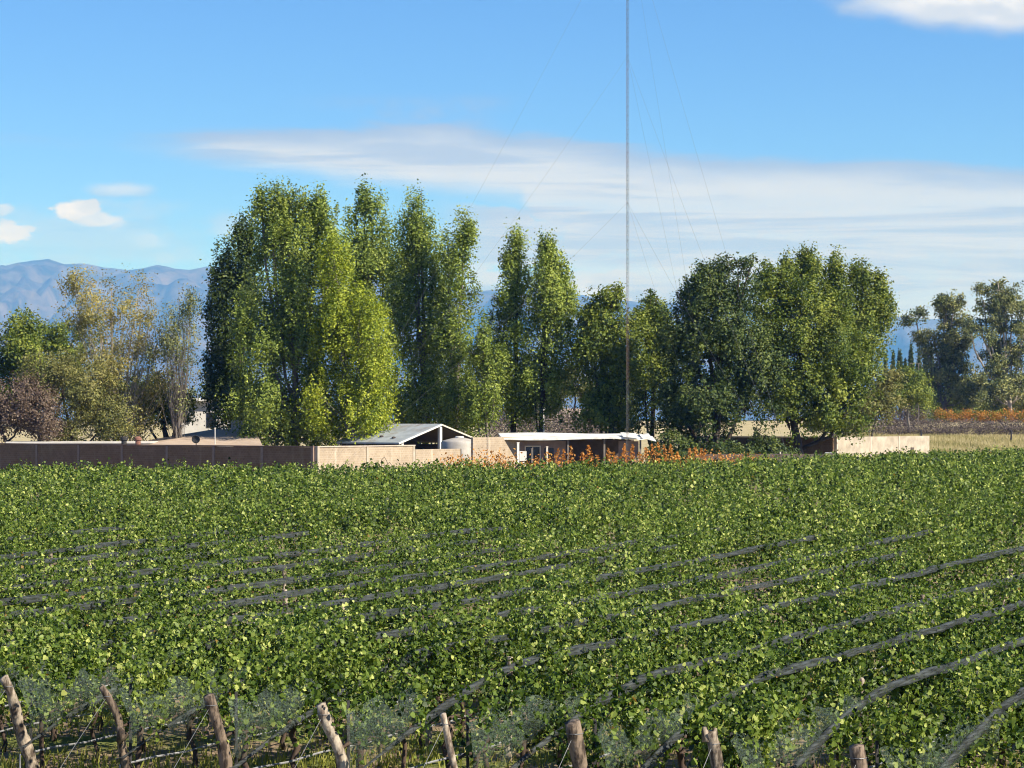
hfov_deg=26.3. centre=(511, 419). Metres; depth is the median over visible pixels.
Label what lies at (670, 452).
autumn vine
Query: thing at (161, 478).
grapevine row
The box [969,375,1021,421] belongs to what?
shrub
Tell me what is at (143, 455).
boundary wall
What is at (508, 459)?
autumn vine
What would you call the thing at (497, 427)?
bare bush
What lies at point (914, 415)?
bare bush
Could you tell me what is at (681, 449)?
bush
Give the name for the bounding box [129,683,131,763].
metal stake
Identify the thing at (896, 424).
bare vine
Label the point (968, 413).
autumn vine
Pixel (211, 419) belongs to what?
window
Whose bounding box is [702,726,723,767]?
end post
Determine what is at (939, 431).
bare vine
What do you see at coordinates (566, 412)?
boundary wall
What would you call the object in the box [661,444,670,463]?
autumn vine
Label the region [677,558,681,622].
trellis post
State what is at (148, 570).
hail net
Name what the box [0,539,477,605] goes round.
hail net
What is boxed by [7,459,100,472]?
grapevine row
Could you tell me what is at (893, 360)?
cypress
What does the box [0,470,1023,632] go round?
grapevine row
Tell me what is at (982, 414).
autumn vine
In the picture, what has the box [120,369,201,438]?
shade tree
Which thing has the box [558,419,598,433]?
bare bush
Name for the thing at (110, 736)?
drip hose
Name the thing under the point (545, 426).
bare bush
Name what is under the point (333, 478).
grapevine row
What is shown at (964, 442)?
dry grass
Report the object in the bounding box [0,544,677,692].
hail net
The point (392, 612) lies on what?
hail net
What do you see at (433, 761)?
drip hose
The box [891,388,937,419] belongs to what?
distant tree
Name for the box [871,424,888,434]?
bare vine
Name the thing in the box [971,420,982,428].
bare vine
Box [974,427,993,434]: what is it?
bare vine
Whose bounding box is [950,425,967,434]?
bare vine
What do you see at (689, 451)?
autumn vine
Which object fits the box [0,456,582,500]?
grapevine row
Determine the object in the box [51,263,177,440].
sparse tree
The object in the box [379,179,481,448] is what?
poplar
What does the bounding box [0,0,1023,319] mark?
sky
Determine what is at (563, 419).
bare bush
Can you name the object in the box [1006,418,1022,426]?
bare vine
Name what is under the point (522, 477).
grapevine row
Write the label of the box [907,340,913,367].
cypress
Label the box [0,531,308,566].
hail net
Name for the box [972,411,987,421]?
autumn vine
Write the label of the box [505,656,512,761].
trellis post
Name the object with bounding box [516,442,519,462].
wooden post
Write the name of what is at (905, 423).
bare vine
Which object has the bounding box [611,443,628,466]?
autumn vine
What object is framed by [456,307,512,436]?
poplar
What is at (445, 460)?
autumn vine
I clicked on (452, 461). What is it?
autumn vine
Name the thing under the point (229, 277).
poplar
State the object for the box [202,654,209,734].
trellis post
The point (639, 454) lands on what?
autumn vine
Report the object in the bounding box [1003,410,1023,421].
autumn vine
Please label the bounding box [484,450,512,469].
autumn vine
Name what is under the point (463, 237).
poplar
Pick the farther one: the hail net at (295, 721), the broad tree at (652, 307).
the broad tree at (652, 307)
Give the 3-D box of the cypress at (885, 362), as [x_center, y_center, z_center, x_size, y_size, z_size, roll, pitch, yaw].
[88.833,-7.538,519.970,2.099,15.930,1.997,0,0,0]
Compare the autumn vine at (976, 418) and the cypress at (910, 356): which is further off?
the cypress at (910, 356)
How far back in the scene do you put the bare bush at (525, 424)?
254.68 m
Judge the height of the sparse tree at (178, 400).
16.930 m
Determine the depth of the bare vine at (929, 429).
317.74 m
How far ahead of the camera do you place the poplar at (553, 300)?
202.15 m
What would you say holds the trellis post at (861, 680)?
on the ground at (212, 750)
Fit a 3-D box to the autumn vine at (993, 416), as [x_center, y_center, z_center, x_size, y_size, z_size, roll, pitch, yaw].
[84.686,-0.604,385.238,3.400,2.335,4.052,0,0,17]
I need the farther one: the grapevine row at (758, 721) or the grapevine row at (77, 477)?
the grapevine row at (77, 477)
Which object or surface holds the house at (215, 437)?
on the ground at (212, 750)
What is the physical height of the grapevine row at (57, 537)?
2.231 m
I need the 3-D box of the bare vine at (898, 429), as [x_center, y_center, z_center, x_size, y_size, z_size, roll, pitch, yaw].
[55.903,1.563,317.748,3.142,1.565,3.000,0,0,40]
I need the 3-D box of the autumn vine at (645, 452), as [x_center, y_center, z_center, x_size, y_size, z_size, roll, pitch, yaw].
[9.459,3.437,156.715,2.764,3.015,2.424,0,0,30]
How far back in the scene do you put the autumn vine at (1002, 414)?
384.76 m
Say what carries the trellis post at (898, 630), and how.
on the ground at (212, 750)
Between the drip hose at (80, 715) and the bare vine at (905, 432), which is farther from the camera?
the bare vine at (905, 432)
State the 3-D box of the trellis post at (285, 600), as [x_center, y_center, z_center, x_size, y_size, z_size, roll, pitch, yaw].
[-4.880,4.536,47.180,0.124,1.769,0.111,0,0,-23]
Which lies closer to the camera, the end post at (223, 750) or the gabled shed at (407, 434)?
the end post at (223, 750)
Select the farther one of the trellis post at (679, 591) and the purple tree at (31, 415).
the purple tree at (31, 415)
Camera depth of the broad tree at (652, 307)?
205.09 m
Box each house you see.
[6,441,157,445]
[142,420,261,445]
[180,398,232,446]
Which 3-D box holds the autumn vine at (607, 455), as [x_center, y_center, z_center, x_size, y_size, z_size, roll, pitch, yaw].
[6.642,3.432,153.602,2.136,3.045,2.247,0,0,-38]
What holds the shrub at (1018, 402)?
on the ground at (212, 750)
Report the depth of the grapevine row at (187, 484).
101.85 m
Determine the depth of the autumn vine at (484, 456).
149.19 m
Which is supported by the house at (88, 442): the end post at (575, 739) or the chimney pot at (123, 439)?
the chimney pot at (123, 439)
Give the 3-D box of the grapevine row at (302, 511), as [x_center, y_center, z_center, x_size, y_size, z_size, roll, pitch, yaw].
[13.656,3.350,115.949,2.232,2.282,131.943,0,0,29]
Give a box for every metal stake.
[29,675,31,738]
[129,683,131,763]
[235,691,237,763]
[347,700,349,767]
[466,709,468,767]
[593,719,596,767]
[729,730,732,765]
[875,740,878,767]
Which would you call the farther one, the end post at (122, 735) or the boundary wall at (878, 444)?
the boundary wall at (878, 444)
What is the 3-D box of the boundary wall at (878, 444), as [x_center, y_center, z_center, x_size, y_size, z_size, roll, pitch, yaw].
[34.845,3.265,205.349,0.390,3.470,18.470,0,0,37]
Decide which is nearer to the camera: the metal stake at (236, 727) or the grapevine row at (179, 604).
the metal stake at (236, 727)
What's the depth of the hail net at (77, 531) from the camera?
64.89 m
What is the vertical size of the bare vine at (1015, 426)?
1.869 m
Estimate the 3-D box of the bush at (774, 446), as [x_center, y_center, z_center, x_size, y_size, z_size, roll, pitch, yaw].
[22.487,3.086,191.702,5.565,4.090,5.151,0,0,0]
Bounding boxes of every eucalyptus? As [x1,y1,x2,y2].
[896,289,996,412]
[955,276,1023,421]
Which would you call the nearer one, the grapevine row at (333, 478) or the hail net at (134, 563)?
the hail net at (134, 563)
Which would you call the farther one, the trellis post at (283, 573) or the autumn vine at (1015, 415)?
the autumn vine at (1015, 415)
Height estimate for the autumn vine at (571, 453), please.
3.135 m
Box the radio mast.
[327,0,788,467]
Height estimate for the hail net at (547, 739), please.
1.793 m
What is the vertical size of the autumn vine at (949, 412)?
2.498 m
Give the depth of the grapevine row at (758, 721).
31.29 m
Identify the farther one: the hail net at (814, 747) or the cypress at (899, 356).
the cypress at (899, 356)
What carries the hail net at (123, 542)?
attached to the grapevine row at (123, 533)
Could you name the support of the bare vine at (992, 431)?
on the ground at (212, 750)
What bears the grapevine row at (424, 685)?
on the ground at (212, 750)
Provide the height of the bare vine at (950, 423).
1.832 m
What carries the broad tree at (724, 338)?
on the ground at (212, 750)
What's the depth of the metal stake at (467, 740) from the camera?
30.28 m
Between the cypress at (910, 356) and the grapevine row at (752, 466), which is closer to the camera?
the grapevine row at (752, 466)
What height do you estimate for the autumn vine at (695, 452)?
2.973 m
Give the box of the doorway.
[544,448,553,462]
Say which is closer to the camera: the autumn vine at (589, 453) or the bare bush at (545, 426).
the autumn vine at (589, 453)
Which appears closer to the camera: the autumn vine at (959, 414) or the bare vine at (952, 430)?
the bare vine at (952, 430)
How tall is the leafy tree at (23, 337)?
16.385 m
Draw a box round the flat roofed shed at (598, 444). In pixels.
[498,432,655,474]
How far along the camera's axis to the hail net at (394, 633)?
46.37 m
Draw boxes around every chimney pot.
[120,436,127,443]
[134,436,141,445]
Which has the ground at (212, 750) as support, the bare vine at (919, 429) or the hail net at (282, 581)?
the bare vine at (919, 429)
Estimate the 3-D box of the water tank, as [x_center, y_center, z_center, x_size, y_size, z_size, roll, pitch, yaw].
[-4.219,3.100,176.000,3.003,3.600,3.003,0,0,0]
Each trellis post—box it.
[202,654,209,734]
[282,570,285,614]
[282,589,287,616]
[425,655,431,745]
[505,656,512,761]
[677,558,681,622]
[858,678,863,742]
[895,628,900,708]
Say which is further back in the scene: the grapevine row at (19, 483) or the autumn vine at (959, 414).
the autumn vine at (959, 414)
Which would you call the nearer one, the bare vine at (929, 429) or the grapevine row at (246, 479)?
the grapevine row at (246, 479)
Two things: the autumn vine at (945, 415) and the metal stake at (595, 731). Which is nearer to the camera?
the metal stake at (595, 731)
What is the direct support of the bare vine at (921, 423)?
on the ground at (212, 750)
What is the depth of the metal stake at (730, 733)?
28.34 m
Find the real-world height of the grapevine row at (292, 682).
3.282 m
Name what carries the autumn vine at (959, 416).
on the ground at (212, 750)
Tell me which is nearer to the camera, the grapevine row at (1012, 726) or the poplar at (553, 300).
the grapevine row at (1012, 726)
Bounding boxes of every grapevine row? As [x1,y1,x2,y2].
[0,445,1022,505]
[0,445,1023,517]
[0,447,994,500]
[0,447,1021,518]
[0,448,1023,517]
[0,450,1023,546]
[0,451,1023,532]
[0,453,1017,541]
[0,454,1019,543]
[0,454,1023,558]
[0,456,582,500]
[0,456,1022,557]
[0,457,252,480]
[0,458,71,471]
[0,458,433,492]
[0,458,534,499]
[0,460,382,493]
[0,460,1023,583]
[0,461,1023,576]
[0,463,1023,608]
[0,466,1023,612]
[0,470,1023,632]
[0,472,1023,661]
[0,477,1022,696]
[0,478,1023,721]
[0,482,1023,751]
[0,487,1023,767]
[2,450,1017,526]
[2,461,298,489]
[2,463,288,482]
[3,458,179,484]
[5,454,144,474]
[6,455,485,497]
[6,457,215,486]
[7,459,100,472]
[57,448,906,498]
[91,498,1023,767]
[189,511,1023,767]
[303,526,1023,767]
[410,540,1023,767]
[531,560,1023,767]
[679,586,1023,767]
[827,632,1023,767]
[976,702,1023,767]
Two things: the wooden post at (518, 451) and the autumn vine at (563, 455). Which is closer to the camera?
the autumn vine at (563, 455)
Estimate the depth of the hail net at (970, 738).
29.59 m
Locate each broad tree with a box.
[559,278,657,433]
[608,288,685,455]
[647,251,796,453]
[734,259,886,453]
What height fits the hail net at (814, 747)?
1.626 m
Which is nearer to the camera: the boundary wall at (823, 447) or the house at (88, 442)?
the house at (88, 442)
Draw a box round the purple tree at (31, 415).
[0,369,73,443]
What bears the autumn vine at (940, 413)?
on the ground at (212, 750)
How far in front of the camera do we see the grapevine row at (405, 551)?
54.77 m
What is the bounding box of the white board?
[519,451,526,467]
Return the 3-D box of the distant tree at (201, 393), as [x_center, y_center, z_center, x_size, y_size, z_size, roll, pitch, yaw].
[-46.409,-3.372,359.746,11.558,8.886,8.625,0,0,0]
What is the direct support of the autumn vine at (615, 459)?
on the ground at (212, 750)
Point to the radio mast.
(626, 254)
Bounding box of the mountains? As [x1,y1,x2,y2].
[0,259,1023,419]
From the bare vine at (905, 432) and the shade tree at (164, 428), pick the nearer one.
the shade tree at (164, 428)
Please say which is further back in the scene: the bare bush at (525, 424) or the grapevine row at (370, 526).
the bare bush at (525, 424)
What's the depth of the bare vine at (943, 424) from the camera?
337.81 m
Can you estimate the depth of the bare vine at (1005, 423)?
337.86 m
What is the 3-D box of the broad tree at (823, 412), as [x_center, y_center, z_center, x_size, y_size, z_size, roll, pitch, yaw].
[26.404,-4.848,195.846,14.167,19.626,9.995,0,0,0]
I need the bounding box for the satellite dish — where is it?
[192,435,199,444]
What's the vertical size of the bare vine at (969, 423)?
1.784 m
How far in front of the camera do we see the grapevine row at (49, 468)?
125.93 m
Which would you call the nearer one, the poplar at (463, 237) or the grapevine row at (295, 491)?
the grapevine row at (295, 491)
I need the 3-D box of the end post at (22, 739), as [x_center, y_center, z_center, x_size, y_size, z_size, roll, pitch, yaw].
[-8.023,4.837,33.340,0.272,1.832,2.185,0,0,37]
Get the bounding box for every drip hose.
[0,636,472,731]
[19,652,504,767]
[119,698,413,767]
[254,650,721,767]
[411,680,720,767]
[561,664,887,767]
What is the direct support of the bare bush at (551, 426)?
on the ground at (212, 750)
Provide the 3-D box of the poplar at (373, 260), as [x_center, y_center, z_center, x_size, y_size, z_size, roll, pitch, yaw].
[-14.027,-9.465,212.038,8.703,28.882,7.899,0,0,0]
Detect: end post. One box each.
[0,675,39,767]
[60,685,132,767]
[174,693,232,767]
[295,702,348,767]
[423,712,457,767]
[559,719,588,767]
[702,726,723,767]
[849,744,867,767]
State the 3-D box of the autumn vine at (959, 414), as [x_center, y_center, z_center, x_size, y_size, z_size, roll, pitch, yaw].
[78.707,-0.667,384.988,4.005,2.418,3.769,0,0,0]
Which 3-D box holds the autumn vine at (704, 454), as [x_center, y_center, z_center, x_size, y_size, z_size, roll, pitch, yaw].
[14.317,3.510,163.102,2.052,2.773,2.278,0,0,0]
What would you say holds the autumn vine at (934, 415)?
on the ground at (212, 750)
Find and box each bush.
[474,409,509,436]
[483,414,506,436]
[490,411,525,435]
[492,411,518,436]
[510,417,535,432]
[520,414,564,432]
[532,412,565,432]
[534,407,581,432]
[545,406,567,430]
[549,405,580,432]
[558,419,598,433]
[571,418,608,433]
[642,427,708,470]
[691,438,756,453]
[744,433,799,453]
[877,407,902,425]
[889,407,911,425]
[895,406,914,425]
[904,408,926,425]
[910,407,933,423]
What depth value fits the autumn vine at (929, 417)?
384.53 m
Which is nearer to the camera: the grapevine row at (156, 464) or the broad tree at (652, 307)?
the grapevine row at (156, 464)
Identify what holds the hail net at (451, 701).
attached to the grapevine row at (424, 685)
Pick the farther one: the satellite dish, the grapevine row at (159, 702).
the satellite dish
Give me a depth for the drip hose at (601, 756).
33.93 m
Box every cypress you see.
[883,358,888,374]
[889,349,895,418]
[896,348,903,420]
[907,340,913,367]
[916,351,922,371]
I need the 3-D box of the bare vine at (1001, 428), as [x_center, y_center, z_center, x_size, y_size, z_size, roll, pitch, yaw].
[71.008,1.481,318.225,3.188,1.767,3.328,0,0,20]
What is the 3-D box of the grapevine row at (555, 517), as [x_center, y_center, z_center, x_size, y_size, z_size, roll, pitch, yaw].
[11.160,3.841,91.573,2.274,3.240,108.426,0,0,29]
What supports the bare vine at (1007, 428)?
on the ground at (212, 750)
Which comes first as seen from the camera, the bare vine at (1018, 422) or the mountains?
the bare vine at (1018, 422)
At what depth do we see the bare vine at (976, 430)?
317.77 m
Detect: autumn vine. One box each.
[428,454,468,464]
[437,454,475,483]
[457,449,504,468]
[461,448,505,465]
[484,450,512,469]
[494,448,530,468]
[524,452,560,467]
[553,448,560,463]
[557,448,568,466]
[566,446,576,463]
[578,452,587,462]
[585,445,595,464]
[603,447,613,463]
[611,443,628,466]
[611,452,617,472]
[625,444,635,466]
[636,452,643,463]
[637,447,649,460]
[648,443,659,462]
[654,441,664,462]
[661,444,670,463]
[666,444,682,469]
[674,451,680,464]
[684,448,696,463]
[689,446,699,459]
[693,449,730,463]
[699,449,706,462]
[921,411,934,422]
[925,408,942,422]
[933,407,951,420]
[936,410,953,420]
[942,409,956,421]
[946,412,964,421]
[952,410,971,422]
[953,411,974,421]
[961,408,979,419]
[963,407,985,421]
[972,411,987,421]
[976,410,990,420]
[984,410,1001,421]
[984,411,1001,420]
[986,411,1008,422]
[994,408,1014,420]
[1000,408,1014,422]
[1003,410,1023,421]
[1012,410,1023,420]
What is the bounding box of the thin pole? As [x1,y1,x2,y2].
[909,363,920,426]
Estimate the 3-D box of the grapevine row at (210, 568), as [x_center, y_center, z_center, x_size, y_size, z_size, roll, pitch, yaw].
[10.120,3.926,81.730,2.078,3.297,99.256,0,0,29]
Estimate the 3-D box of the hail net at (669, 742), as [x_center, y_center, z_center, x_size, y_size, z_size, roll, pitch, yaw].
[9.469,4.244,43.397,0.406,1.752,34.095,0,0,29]
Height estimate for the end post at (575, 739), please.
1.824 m
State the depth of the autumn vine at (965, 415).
384.48 m
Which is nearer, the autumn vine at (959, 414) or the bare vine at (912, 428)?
the bare vine at (912, 428)
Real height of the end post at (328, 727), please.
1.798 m
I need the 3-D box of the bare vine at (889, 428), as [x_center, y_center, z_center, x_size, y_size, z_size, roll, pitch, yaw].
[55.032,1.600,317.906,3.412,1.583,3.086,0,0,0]
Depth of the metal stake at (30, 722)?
34.17 m
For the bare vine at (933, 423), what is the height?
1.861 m
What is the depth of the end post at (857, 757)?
26.83 m
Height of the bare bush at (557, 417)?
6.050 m
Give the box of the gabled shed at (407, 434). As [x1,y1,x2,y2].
[337,424,471,448]
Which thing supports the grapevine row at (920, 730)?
on the ground at (212, 750)
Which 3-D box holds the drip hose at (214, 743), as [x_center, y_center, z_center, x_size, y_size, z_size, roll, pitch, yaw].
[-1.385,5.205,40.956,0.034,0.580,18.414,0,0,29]
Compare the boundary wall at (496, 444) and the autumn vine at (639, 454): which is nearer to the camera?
the autumn vine at (639, 454)
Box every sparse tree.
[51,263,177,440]
[141,282,208,438]
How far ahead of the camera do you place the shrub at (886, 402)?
230.95 m
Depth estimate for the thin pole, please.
329.92 m
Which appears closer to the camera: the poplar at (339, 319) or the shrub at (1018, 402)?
the poplar at (339, 319)
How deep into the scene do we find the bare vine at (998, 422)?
337.87 m
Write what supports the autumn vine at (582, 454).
on the ground at (212, 750)
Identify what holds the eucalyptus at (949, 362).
on the ground at (212, 750)
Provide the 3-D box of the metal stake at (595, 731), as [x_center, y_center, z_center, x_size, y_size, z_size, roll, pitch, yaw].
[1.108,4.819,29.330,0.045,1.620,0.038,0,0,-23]
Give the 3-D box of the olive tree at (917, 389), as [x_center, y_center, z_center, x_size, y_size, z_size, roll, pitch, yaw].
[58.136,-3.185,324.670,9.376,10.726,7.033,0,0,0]
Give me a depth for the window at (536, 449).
175.29 m
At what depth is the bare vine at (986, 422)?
337.63 m
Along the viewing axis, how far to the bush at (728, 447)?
189.09 m
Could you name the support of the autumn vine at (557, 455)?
on the ground at (212, 750)
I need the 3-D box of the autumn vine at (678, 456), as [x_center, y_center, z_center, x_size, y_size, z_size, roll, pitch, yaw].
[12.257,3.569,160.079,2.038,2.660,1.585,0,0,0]
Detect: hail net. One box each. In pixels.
[0,525,133,541]
[0,525,741,648]
[0,526,506,592]
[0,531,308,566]
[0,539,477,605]
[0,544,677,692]
[1,530,230,558]
[1,544,524,619]
[1,549,230,580]
[15,534,821,748]
[115,526,946,758]
[229,549,912,767]
[363,546,1023,767]
[510,574,1023,767]
[640,600,1023,767]
[792,636,1023,767]
[940,687,1023,767]
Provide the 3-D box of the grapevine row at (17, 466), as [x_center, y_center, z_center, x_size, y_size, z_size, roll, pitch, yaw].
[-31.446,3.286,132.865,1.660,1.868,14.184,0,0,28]
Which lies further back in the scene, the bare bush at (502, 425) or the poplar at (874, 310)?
the bare bush at (502, 425)
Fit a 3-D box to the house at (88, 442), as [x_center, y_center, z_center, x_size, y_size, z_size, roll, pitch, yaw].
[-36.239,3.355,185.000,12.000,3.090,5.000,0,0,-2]
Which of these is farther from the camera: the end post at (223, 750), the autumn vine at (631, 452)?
the autumn vine at (631, 452)
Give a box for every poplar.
[192,200,271,429]
[212,172,369,445]
[289,223,410,445]
[333,173,404,435]
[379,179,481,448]
[423,205,488,436]
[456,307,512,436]
[476,217,540,432]
[491,226,579,432]
[775,241,902,436]
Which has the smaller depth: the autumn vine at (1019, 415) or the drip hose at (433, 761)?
the drip hose at (433, 761)
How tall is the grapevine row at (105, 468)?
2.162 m
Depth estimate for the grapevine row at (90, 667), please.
38.58 m
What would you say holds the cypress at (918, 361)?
on the ground at (212, 750)
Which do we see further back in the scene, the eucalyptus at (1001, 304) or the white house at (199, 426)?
the eucalyptus at (1001, 304)
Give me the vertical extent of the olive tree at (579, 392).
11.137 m
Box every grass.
[860,426,1023,453]
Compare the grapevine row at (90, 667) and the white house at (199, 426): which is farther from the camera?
the white house at (199, 426)
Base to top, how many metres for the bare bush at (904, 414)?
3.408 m
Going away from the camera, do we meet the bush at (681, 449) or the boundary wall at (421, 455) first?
the boundary wall at (421, 455)
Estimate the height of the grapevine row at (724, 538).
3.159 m
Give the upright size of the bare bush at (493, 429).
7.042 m
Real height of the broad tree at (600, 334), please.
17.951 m
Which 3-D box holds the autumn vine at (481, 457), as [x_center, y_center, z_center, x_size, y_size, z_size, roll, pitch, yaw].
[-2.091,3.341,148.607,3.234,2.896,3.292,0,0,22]
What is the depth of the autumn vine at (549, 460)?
150.97 m
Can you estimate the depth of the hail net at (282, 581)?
48.76 m
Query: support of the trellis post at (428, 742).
on the ground at (212, 750)
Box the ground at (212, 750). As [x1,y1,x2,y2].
[0,420,1023,767]
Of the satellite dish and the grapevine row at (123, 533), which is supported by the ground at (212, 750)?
the grapevine row at (123, 533)
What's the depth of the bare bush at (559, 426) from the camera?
254.82 m
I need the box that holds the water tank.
[441,436,470,467]
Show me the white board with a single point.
(522, 457)
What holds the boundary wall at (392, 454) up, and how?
on the ground at (212, 750)
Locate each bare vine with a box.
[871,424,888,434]
[880,426,898,434]
[887,420,901,427]
[890,425,907,434]
[894,418,913,427]
[895,428,912,433]
[906,425,919,433]
[912,419,928,427]
[913,427,928,434]
[917,427,937,435]
[919,419,936,427]
[928,419,940,428]
[930,427,944,434]
[933,418,949,428]
[937,427,952,434]
[943,426,958,433]
[945,420,958,428]
[947,418,970,428]
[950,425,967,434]
[953,424,976,433]
[961,420,977,428]
[969,426,985,434]
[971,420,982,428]
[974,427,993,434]
[977,419,992,427]
[981,426,999,434]
[984,421,1000,428]
[989,420,1006,428]
[991,424,1009,434]
[997,427,1017,434]
[1000,420,1016,428]
[1004,424,1022,433]
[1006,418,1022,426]
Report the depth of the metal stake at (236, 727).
32.23 m
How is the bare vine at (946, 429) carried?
on the ground at (212, 750)
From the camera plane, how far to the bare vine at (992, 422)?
337.61 m
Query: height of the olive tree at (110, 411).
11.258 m
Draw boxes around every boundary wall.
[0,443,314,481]
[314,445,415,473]
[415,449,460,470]
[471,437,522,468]
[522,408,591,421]
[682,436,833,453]
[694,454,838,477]
[834,436,928,456]
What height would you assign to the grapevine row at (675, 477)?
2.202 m
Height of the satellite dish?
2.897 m
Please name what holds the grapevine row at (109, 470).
on the ground at (212, 750)
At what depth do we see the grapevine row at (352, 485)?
94.80 m
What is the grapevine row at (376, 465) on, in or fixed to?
on the ground at (212, 750)
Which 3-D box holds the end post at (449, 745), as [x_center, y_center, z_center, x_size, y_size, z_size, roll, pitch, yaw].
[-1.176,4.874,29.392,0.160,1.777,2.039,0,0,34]
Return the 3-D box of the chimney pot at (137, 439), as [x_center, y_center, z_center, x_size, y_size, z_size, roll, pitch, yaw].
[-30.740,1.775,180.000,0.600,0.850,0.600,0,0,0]
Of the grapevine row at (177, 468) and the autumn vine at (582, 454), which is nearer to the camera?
the grapevine row at (177, 468)
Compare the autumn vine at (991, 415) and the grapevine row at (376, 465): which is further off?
the autumn vine at (991, 415)
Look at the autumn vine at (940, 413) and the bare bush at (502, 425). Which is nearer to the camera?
the bare bush at (502, 425)
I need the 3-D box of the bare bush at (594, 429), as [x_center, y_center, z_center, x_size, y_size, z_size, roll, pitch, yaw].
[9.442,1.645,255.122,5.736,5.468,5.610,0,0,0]
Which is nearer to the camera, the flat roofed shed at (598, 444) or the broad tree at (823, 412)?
the flat roofed shed at (598, 444)
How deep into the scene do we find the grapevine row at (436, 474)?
107.22 m
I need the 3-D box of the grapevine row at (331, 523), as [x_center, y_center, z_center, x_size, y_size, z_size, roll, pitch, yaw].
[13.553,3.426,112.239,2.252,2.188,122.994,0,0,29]
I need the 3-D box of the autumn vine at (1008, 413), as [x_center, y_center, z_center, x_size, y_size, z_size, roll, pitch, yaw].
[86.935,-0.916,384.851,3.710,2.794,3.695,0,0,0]
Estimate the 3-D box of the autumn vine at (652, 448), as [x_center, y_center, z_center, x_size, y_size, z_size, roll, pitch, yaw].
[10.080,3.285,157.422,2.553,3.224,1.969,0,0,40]
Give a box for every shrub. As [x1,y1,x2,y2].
[841,361,912,436]
[930,375,969,420]
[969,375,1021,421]
[987,376,1023,419]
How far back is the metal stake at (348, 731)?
31.26 m
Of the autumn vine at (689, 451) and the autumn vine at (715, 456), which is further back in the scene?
the autumn vine at (715, 456)
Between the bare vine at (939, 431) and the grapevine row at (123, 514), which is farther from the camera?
the bare vine at (939, 431)
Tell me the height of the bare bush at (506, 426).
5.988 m
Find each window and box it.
[207,412,214,427]
[525,446,540,469]
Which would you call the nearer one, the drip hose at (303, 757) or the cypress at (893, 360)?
the drip hose at (303, 757)
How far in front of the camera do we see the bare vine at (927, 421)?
337.95 m
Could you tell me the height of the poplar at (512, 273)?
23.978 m
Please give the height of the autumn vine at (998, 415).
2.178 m
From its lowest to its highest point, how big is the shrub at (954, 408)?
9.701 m
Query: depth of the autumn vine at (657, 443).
158.30 m
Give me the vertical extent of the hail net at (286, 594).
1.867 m
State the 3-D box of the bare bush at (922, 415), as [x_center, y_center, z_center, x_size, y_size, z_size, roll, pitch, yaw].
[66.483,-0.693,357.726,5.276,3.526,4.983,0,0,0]
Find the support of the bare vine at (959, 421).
on the ground at (212, 750)
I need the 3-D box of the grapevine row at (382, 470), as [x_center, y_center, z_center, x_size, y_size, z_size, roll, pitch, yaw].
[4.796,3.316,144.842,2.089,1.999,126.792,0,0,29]
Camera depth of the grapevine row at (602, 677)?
34.70 m
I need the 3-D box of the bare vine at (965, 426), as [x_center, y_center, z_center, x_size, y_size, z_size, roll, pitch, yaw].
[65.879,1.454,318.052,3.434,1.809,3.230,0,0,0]
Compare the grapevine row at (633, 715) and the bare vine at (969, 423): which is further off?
the bare vine at (969, 423)
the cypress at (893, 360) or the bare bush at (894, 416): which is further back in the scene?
the cypress at (893, 360)
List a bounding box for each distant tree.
[196,378,230,397]
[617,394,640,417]
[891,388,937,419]
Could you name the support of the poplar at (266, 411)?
on the ground at (212, 750)
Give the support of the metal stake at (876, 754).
on the ground at (212, 750)
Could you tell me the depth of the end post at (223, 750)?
31.81 m
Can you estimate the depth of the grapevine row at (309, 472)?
121.41 m
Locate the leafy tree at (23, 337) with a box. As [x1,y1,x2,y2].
[0,303,132,440]
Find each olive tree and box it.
[13,347,142,440]
[545,364,595,432]
[885,363,937,428]

